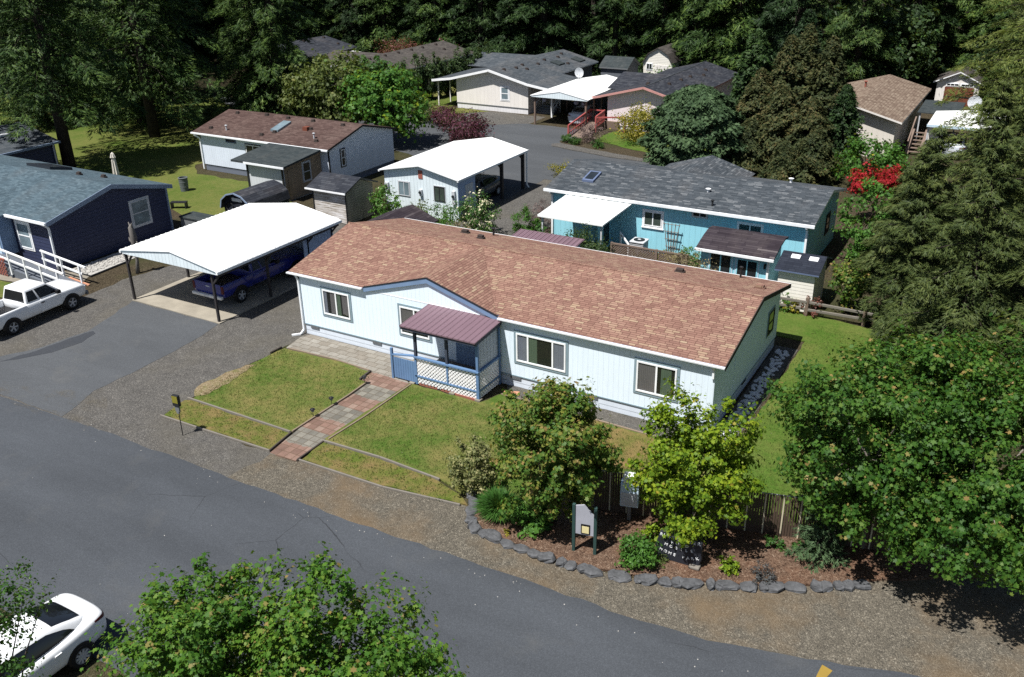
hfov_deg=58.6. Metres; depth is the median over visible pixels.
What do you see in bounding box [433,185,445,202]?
window
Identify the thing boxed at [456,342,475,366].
front door
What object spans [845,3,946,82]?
forest tree
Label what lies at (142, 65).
spruce tree
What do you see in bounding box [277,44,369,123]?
shade tree
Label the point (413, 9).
forest conifer
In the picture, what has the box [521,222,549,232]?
garden shrub
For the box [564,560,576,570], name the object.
edging rock
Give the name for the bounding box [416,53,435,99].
arborvitae
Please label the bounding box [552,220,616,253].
laurel shrub
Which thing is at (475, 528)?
edging rock
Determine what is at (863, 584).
edging rock
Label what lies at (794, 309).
garden shrub
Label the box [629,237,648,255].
air conditioner
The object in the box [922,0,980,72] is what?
forest conifer
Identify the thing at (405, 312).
window
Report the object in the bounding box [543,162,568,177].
golden shrub
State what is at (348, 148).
mobile home
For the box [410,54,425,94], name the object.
arborvitae
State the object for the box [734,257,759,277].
window
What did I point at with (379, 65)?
shade tree
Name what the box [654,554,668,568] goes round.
shrub
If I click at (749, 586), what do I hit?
edging rock
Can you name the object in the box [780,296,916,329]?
split rail fence
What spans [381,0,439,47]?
forest conifer
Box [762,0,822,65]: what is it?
forest tree
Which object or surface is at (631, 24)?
forest conifer
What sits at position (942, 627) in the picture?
gravel shoulder
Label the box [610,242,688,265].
lattice fence
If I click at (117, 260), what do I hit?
river gravel
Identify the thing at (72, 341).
driveway patch
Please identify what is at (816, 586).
edging rock
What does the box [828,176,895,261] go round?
garden shrub
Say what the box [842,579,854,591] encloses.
edging rock
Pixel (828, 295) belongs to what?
back yard
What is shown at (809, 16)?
dark conifer
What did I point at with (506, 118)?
back gravel
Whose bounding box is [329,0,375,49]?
forest conifer
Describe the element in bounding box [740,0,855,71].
forest conifer
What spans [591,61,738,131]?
mobile home
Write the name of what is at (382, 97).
shade tree
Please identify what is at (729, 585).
edging rock
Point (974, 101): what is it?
satellite dish
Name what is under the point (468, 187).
side door
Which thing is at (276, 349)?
timber edging
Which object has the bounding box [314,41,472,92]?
mobile home
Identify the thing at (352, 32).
forest conifer
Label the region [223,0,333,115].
spruce tree
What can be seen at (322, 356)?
timber edging
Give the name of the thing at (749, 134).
cypress tree
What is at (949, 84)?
window
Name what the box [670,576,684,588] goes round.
edging rock
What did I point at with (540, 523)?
leafy shrub
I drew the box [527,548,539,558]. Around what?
edging rock
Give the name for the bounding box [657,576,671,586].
edging rock
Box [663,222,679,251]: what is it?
garden trellis
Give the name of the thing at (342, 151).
window
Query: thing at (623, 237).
step rail
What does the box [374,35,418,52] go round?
rust shrub
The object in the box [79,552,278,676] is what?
maple tree
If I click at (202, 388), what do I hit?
bare patch
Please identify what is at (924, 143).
fir tree
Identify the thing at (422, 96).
garden shrub
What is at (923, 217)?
fir tree
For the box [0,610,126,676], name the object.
verge
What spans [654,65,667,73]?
barn door
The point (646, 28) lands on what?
forest conifer
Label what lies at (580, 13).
forest conifer
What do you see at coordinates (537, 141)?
back road
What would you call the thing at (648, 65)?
window
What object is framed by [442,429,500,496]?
variegated shrub
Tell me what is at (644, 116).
garden shrub
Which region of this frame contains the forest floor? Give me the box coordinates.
[2,0,984,102]
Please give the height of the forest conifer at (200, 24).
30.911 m
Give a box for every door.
[287,167,299,199]
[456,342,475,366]
[465,182,473,213]
[603,222,609,244]
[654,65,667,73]
[943,87,973,106]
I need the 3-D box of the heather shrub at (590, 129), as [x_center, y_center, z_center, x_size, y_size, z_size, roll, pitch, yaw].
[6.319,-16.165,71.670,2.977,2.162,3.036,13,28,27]
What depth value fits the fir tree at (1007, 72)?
42.54 m
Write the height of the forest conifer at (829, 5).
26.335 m
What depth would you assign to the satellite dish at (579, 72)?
83.59 m
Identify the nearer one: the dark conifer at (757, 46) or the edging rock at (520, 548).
the edging rock at (520, 548)
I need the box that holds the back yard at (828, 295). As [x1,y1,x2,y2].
[580,241,843,345]
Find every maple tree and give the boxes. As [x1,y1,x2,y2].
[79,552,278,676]
[218,541,468,676]
[483,375,626,522]
[747,317,1012,561]
[851,307,1023,599]
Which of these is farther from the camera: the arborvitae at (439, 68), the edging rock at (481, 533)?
the arborvitae at (439, 68)
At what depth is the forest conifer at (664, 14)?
95.27 m
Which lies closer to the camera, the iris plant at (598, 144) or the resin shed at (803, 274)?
the resin shed at (803, 274)
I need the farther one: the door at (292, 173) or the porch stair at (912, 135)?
the porch stair at (912, 135)
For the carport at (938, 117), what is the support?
on the ground at (832, 250)
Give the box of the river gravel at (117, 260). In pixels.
[74,252,133,273]
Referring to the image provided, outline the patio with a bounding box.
[286,334,410,382]
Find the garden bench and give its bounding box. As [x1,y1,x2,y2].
[170,201,187,208]
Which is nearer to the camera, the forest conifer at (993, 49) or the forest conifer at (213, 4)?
the forest conifer at (993, 49)
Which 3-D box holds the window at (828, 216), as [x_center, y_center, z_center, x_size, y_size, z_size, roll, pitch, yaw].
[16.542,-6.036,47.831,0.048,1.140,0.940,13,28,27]
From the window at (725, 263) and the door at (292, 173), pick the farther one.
the door at (292, 173)
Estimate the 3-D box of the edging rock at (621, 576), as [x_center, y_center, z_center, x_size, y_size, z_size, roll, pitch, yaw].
[2.959,6.494,24.943,0.670,0.136,0.446,12,30,23]
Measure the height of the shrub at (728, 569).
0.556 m
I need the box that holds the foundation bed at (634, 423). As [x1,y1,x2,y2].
[507,385,678,437]
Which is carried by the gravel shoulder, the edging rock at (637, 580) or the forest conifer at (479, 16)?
the edging rock at (637, 580)
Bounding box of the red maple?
[839,159,904,220]
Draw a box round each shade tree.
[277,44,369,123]
[329,63,435,142]
[347,54,411,76]
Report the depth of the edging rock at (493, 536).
26.48 m
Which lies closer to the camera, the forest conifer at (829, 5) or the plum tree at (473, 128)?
the plum tree at (473, 128)
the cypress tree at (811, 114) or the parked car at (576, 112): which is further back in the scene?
the parked car at (576, 112)
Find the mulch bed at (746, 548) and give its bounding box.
[474,499,999,585]
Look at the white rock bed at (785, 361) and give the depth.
35.59 m
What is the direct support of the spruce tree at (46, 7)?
on the ground at (832, 250)
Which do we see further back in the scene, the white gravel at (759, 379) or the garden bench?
the garden bench
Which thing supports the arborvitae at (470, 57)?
on the lawn at (445, 99)
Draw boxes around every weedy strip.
[165,400,287,448]
[302,442,466,505]
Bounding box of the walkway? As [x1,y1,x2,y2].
[270,371,408,461]
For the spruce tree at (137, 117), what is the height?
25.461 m
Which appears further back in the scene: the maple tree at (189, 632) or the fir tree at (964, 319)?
the fir tree at (964, 319)
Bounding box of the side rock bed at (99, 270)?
[73,253,134,274]
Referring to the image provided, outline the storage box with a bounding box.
[179,211,214,226]
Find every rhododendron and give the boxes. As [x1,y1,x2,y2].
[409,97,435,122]
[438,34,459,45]
[452,186,501,232]
[824,127,913,191]
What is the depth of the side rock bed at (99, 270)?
48.17 m
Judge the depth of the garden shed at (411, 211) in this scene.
48.26 m
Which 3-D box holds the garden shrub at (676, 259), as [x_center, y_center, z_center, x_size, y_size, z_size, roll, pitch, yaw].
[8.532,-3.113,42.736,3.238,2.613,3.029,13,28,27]
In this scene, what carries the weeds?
on the weedy strip at (453, 497)
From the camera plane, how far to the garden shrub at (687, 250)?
44.98 m
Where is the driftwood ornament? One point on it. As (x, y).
(133, 237)
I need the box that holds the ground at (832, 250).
[0,10,1023,673]
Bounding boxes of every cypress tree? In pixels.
[720,67,783,140]
[722,117,770,173]
[749,83,807,174]
[757,139,801,182]
[764,34,807,139]
[770,96,843,179]
[783,22,826,109]
[790,125,844,186]
[795,35,858,150]
[826,83,869,175]
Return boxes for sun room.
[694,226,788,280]
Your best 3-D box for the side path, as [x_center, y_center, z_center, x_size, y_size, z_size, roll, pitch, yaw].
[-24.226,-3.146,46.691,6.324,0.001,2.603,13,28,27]
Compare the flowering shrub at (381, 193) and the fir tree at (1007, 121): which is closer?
the fir tree at (1007, 121)
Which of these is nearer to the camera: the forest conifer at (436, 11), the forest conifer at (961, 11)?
the forest conifer at (961, 11)
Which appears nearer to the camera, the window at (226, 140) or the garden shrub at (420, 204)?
the garden shrub at (420, 204)
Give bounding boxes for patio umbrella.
[110,152,119,174]
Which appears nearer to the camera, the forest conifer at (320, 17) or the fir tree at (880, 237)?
the fir tree at (880, 237)
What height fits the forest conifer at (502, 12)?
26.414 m
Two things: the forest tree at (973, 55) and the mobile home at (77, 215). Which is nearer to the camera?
the mobile home at (77, 215)
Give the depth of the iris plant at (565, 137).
71.81 m
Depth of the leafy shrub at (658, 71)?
87.93 m
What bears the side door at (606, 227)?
in the mobile home at (696, 198)
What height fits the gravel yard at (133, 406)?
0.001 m
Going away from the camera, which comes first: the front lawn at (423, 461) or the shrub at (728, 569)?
the shrub at (728, 569)
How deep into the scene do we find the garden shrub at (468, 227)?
49.47 m
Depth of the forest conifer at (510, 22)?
114.05 m
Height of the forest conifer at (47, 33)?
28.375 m
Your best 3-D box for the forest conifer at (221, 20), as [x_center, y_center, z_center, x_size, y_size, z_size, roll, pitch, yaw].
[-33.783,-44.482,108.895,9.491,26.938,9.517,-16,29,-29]
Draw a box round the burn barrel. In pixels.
[178,176,188,191]
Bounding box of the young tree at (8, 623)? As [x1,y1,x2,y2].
[0,556,65,676]
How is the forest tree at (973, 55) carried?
on the forest floor
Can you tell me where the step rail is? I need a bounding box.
[619,231,629,255]
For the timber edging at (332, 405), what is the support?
on the ground at (832, 250)
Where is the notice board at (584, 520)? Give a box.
[572,503,597,554]
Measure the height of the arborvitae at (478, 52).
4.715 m
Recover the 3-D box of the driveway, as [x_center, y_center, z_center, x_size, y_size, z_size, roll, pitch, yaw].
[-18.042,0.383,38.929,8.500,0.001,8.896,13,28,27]
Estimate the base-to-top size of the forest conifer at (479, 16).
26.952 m
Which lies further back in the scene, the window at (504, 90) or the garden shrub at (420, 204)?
the window at (504, 90)
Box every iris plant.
[560,134,573,142]
[568,136,581,144]
[590,139,603,148]
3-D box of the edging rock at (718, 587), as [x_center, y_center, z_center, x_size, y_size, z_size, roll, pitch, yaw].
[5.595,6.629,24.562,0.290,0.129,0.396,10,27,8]
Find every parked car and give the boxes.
[0,593,106,676]
[475,172,499,205]
[568,104,603,123]
[940,133,972,155]
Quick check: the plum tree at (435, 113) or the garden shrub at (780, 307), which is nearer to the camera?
the garden shrub at (780, 307)
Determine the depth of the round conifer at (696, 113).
61.33 m
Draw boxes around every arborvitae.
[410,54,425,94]
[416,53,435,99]
[430,51,446,96]
[442,56,456,95]
[452,44,467,93]
[461,47,476,69]
[472,46,482,66]
[482,38,492,53]
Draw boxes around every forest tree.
[45,2,163,70]
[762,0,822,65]
[818,0,924,60]
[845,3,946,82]
[948,9,1022,88]
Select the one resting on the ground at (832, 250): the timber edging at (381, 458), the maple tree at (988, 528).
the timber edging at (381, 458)
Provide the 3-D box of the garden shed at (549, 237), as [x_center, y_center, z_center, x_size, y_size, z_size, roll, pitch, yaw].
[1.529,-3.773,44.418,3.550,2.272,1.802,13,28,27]
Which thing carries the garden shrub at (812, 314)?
on the back yard at (828, 295)
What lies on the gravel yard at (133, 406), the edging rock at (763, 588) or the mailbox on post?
the mailbox on post
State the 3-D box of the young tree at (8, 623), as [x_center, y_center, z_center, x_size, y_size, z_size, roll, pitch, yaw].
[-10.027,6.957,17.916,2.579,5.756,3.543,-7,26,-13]
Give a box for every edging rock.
[464,515,477,523]
[465,505,476,515]
[466,491,476,498]
[467,519,477,528]
[468,496,478,505]
[469,523,482,533]
[477,529,487,537]
[484,528,501,543]
[500,538,514,548]
[513,543,529,553]
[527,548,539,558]
[537,551,555,563]
[555,556,567,567]
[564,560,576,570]
[576,563,587,573]
[584,564,602,577]
[608,569,614,579]
[611,570,631,582]
[634,574,640,583]
[638,573,658,585]
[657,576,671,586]
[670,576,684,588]
[681,578,703,589]
[706,578,715,590]
[715,579,722,590]
[716,580,739,590]
[740,581,757,592]
[759,581,768,592]
[763,581,784,592]
[784,581,806,593]
[810,579,822,592]
[819,580,832,592]
[833,580,845,591]
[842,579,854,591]
[853,579,870,590]
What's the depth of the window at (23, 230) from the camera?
47.81 m
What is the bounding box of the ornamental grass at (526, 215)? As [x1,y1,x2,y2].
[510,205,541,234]
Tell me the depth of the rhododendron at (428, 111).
79.39 m
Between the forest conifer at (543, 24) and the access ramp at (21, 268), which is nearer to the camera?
the access ramp at (21, 268)
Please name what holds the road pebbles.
on the road at (102, 520)
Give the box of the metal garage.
[378,137,528,221]
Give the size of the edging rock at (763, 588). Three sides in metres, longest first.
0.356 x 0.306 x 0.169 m
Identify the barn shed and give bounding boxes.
[220,180,290,211]
[642,43,687,73]
[934,67,983,106]
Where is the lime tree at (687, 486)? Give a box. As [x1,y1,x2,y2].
[623,376,767,549]
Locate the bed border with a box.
[67,261,125,276]
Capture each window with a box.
[13,219,35,251]
[128,195,152,228]
[225,138,235,143]
[244,143,260,152]
[301,160,311,182]
[320,286,352,321]
[339,147,346,167]
[397,303,431,342]
[398,180,410,196]
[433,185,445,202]
[500,86,509,101]
[514,330,568,375]
[633,357,680,402]
[641,209,663,229]
[646,63,652,69]
[692,212,707,218]
[708,253,733,272]
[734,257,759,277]
[737,221,763,232]
[766,305,775,338]
[824,211,830,235]
[946,82,959,86]
[960,83,973,87]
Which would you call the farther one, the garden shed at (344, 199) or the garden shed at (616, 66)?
the garden shed at (616, 66)
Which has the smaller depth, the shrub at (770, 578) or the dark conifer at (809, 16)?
the shrub at (770, 578)
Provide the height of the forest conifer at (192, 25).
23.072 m
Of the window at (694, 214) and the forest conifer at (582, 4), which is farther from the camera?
the forest conifer at (582, 4)
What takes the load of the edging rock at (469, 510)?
on the gravel shoulder
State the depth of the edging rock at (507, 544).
26.22 m
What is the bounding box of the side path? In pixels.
[0,264,88,281]
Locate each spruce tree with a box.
[0,0,95,117]
[0,0,95,130]
[0,0,148,167]
[41,0,230,140]
[66,0,210,130]
[80,1,201,107]
[200,0,311,116]
[213,1,296,102]
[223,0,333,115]
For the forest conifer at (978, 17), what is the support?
on the forest floor
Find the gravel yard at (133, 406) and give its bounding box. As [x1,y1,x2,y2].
[0,179,551,476]
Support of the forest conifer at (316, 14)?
on the forest floor
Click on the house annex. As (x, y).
(294, 170)
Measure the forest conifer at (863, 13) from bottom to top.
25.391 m
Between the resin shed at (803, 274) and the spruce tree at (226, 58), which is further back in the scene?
the spruce tree at (226, 58)
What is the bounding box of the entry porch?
[390,304,501,401]
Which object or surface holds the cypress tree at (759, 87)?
on the ground at (832, 250)
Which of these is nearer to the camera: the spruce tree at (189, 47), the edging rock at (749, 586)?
the edging rock at (749, 586)
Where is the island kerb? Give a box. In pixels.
[551,143,648,162]
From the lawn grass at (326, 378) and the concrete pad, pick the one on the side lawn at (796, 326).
the lawn grass at (326, 378)
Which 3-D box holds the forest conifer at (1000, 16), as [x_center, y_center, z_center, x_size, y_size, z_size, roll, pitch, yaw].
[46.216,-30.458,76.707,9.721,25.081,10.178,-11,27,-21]
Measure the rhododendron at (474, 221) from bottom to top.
3.156 m
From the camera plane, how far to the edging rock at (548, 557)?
25.56 m
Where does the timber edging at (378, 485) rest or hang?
on the gravel shoulder
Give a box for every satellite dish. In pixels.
[575,68,583,78]
[967,96,981,108]
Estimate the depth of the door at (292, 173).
58.26 m
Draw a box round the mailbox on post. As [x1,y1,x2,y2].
[171,394,182,435]
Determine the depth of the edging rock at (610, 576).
24.92 m
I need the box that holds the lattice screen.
[0,258,7,275]
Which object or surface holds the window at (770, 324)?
in the mobile home at (627, 334)
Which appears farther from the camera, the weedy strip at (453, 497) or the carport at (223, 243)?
the carport at (223, 243)
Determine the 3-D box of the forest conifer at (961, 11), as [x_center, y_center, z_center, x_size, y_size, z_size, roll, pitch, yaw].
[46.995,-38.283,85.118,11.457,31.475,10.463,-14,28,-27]
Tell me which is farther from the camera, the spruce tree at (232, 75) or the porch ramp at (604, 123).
the spruce tree at (232, 75)
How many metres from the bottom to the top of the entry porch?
2.736 m
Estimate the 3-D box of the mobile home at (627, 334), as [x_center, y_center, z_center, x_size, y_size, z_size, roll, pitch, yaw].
[0.757,-1.627,38.008,19.170,3.839,8.860,13,28,27]
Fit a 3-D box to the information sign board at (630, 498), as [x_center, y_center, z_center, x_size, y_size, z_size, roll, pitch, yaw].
[3.473,4.666,26.901,0.540,1.620,0.332,6,26,14]
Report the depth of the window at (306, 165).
59.09 m
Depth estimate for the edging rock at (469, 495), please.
28.45 m
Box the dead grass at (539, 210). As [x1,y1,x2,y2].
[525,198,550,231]
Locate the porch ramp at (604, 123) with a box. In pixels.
[567,108,624,137]
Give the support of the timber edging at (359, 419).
on the ground at (832, 250)
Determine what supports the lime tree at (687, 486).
on the mulch bed at (746, 548)
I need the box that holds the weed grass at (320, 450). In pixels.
[168,349,457,498]
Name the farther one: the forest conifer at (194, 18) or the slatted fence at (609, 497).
the forest conifer at (194, 18)
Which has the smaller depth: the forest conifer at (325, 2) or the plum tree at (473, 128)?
the plum tree at (473, 128)
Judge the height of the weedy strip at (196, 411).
0.050 m
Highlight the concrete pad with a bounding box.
[132,269,299,323]
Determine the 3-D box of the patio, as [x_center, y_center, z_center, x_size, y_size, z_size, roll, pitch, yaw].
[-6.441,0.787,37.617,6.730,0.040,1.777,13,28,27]
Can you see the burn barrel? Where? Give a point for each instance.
(183, 182)
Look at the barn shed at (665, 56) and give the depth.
92.19 m
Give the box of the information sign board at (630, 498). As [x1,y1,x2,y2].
[620,471,639,519]
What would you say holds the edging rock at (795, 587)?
on the gravel shoulder
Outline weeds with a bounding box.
[165,405,448,499]
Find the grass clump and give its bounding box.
[471,485,522,522]
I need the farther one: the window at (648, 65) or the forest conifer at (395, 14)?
the forest conifer at (395, 14)
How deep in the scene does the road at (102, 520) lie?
25.87 m
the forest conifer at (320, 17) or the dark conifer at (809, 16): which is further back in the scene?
the forest conifer at (320, 17)
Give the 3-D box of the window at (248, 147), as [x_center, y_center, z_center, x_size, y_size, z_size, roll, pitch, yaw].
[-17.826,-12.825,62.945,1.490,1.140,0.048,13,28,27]
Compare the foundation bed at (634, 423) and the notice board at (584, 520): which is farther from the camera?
the foundation bed at (634, 423)
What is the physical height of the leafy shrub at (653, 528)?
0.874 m
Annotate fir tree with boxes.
[852,126,973,346]
[858,165,929,286]
[863,126,1023,399]
[899,137,945,220]
[900,79,1023,318]
[928,0,1023,235]
[930,0,1023,138]
[939,77,1023,277]
[950,84,1023,364]
[960,267,1023,438]
[969,2,1023,122]
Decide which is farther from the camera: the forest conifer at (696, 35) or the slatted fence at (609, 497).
the forest conifer at (696, 35)
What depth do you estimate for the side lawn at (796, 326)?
35.88 m
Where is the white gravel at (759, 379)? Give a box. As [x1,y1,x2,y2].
[723,349,789,438]
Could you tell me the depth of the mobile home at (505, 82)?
84.09 m
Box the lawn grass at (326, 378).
[198,325,906,516]
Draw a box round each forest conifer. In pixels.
[35,1,72,80]
[37,0,128,91]
[96,1,179,76]
[148,0,195,71]
[154,0,217,71]
[177,0,215,56]
[185,0,225,53]
[192,0,243,64]
[201,5,257,64]
[272,1,321,40]
[282,0,346,40]
[290,0,335,36]
[290,0,337,38]
[321,0,381,52]
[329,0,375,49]
[348,0,418,52]
[350,0,422,52]
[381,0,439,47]
[384,0,458,51]
[405,0,466,45]
[410,0,472,44]
[442,0,513,58]
[455,0,511,50]
[477,0,553,53]
[477,0,556,54]
[495,0,595,54]
[532,0,589,50]
[553,0,619,63]
[570,0,597,48]
[580,0,647,49]
[584,0,647,75]
[588,0,658,63]
[627,0,701,72]
[628,0,693,57]
[637,0,733,66]
[676,0,776,78]
[681,0,788,95]
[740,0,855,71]
[812,0,842,37]
[824,0,904,89]
[868,0,960,94]
[899,0,987,91]
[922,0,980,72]
[933,0,1017,93]
[933,0,1020,89]
[976,0,1023,87]
[981,7,1022,101]
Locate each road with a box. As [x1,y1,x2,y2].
[0,396,919,676]
[213,96,656,213]
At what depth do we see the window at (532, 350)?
33.82 m
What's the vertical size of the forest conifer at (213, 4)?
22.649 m
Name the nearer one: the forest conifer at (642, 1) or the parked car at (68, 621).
the parked car at (68, 621)
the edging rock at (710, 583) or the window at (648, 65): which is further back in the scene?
the window at (648, 65)
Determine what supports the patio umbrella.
on the back lawn at (171, 154)
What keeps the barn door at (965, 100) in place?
in the barn shed at (948, 80)
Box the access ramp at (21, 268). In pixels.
[0,248,89,285]
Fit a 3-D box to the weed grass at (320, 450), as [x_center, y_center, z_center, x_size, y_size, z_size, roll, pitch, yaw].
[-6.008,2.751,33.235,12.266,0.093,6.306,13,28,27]
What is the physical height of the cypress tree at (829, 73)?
9.009 m
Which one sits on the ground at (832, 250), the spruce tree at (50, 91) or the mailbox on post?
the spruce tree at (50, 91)
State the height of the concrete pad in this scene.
0.050 m
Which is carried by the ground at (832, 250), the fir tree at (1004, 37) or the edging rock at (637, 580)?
the fir tree at (1004, 37)
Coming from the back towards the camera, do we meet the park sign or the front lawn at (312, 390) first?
the front lawn at (312, 390)
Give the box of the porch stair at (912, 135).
[905,116,926,153]
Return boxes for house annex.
[231,143,321,200]
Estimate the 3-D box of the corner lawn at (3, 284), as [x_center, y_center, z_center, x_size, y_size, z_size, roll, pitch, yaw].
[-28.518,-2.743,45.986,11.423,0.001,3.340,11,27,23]
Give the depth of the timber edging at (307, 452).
30.93 m
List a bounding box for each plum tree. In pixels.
[427,102,462,126]
[431,107,499,142]
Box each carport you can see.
[119,203,341,321]
[530,75,616,123]
[926,110,1005,146]
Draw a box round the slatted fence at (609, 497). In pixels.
[594,470,907,552]
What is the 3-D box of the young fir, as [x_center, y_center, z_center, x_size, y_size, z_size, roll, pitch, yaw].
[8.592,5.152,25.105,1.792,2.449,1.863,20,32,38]
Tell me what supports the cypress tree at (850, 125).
on the ground at (832, 250)
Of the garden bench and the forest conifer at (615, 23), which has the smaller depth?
the garden bench
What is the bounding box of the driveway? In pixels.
[0,301,217,416]
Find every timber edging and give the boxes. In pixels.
[160,414,269,451]
[187,397,289,432]
[269,431,291,451]
[270,346,281,353]
[288,347,368,370]
[292,382,366,432]
[296,439,325,461]
[299,459,459,505]
[323,439,439,481]
[328,384,411,438]
[501,393,681,444]
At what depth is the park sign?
25.20 m
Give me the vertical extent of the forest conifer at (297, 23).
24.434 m
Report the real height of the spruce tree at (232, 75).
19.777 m
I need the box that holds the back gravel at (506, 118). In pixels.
[458,110,544,124]
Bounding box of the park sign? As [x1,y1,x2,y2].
[656,529,702,570]
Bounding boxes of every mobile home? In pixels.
[0,122,60,164]
[0,155,173,270]
[190,109,396,177]
[278,35,356,72]
[286,218,790,430]
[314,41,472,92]
[431,49,597,113]
[537,155,846,258]
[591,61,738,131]
[827,74,965,155]
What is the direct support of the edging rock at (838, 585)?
on the gravel shoulder
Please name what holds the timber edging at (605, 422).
on the ground at (832, 250)
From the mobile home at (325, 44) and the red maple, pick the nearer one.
the red maple
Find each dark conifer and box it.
[727,27,774,112]
[735,84,765,124]
[782,8,822,73]
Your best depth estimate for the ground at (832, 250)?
52.06 m
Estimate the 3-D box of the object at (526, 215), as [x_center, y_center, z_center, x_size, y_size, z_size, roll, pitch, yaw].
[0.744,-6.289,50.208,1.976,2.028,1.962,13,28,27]
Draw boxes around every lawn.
[0,93,291,214]
[0,280,10,297]
[194,348,367,432]
[325,383,704,512]
[422,87,487,112]
[594,131,705,157]
[682,310,1004,543]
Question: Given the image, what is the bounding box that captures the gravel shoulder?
[228,454,1023,676]
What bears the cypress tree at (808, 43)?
on the ground at (832, 250)
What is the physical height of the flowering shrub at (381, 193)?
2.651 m
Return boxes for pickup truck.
[0,278,88,334]
[192,247,303,302]
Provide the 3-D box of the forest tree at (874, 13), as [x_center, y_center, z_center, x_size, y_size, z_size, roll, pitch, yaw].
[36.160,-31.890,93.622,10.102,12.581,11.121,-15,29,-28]
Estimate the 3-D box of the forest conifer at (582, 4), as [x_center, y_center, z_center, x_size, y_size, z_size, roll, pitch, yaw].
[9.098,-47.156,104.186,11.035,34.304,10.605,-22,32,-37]
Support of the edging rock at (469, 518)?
on the gravel shoulder
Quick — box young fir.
[784,488,851,573]
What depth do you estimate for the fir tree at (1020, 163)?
35.85 m
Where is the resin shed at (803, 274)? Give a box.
[774,250,831,311]
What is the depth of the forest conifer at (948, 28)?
88.68 m
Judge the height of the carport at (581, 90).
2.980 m
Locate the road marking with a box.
[816,665,831,676]
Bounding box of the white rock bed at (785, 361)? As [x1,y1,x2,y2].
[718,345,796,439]
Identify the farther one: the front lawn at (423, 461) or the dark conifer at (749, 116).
the dark conifer at (749, 116)
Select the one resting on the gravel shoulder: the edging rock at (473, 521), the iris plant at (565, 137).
the edging rock at (473, 521)
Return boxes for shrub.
[367,181,404,218]
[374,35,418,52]
[411,199,428,212]
[413,90,431,101]
[421,200,465,226]
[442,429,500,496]
[447,219,470,228]
[498,485,560,539]
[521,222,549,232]
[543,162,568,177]
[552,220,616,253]
[578,117,608,142]
[609,97,655,145]
[614,526,662,572]
[637,517,664,541]
[647,65,671,73]
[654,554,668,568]
[661,245,718,270]
[680,246,700,266]
[717,553,739,576]
[747,558,777,584]
[764,534,786,551]
[779,292,794,312]
[783,300,799,313]
[791,537,812,553]
[796,295,821,317]
[826,256,872,314]
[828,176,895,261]
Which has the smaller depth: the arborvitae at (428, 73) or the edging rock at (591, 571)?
the edging rock at (591, 571)
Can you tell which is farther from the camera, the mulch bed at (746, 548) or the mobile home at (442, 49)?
the mobile home at (442, 49)
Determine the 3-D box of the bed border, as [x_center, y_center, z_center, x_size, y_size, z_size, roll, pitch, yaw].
[-21.711,-3.782,47.884,1.890,0.087,2.353,13,28,27]
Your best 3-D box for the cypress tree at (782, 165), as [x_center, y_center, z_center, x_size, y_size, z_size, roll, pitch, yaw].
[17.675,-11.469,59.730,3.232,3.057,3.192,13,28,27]
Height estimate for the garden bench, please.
0.430 m
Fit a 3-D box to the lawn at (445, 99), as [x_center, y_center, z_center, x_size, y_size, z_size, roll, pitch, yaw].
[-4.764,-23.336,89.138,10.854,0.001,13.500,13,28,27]
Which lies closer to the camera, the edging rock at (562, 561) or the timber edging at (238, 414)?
the edging rock at (562, 561)
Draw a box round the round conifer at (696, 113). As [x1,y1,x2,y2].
[636,82,747,166]
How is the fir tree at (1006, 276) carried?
on the ground at (832, 250)
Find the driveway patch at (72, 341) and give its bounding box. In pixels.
[4,331,94,360]
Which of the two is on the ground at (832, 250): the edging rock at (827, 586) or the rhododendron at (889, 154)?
the rhododendron at (889, 154)
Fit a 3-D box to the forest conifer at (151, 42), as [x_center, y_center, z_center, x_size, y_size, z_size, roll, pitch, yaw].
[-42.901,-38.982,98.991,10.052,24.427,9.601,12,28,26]
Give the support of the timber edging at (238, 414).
on the ground at (832, 250)
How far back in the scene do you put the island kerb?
68.59 m
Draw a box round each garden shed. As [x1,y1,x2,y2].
[304,171,377,223]
[368,204,438,222]
[512,228,584,247]
[598,56,640,77]
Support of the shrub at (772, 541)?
on the mulch bed at (746, 548)
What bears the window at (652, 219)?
in the mobile home at (696, 198)
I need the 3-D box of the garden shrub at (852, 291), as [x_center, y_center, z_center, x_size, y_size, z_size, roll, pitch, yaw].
[14.976,-2.318,40.594,2.058,2.735,2.432,6,26,15]
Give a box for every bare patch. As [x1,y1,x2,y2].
[194,365,252,395]
[571,415,679,469]
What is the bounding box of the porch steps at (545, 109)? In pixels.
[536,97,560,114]
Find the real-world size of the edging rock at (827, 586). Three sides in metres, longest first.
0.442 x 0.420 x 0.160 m
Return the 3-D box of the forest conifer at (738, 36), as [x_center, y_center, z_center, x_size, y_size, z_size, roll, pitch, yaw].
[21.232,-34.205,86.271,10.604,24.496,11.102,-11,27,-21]
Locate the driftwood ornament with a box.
[128,222,139,273]
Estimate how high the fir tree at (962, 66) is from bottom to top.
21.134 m
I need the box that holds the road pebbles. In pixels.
[15,401,748,671]
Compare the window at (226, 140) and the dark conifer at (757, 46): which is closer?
the window at (226, 140)
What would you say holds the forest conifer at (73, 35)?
on the forest floor
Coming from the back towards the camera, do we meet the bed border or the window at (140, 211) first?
the window at (140, 211)

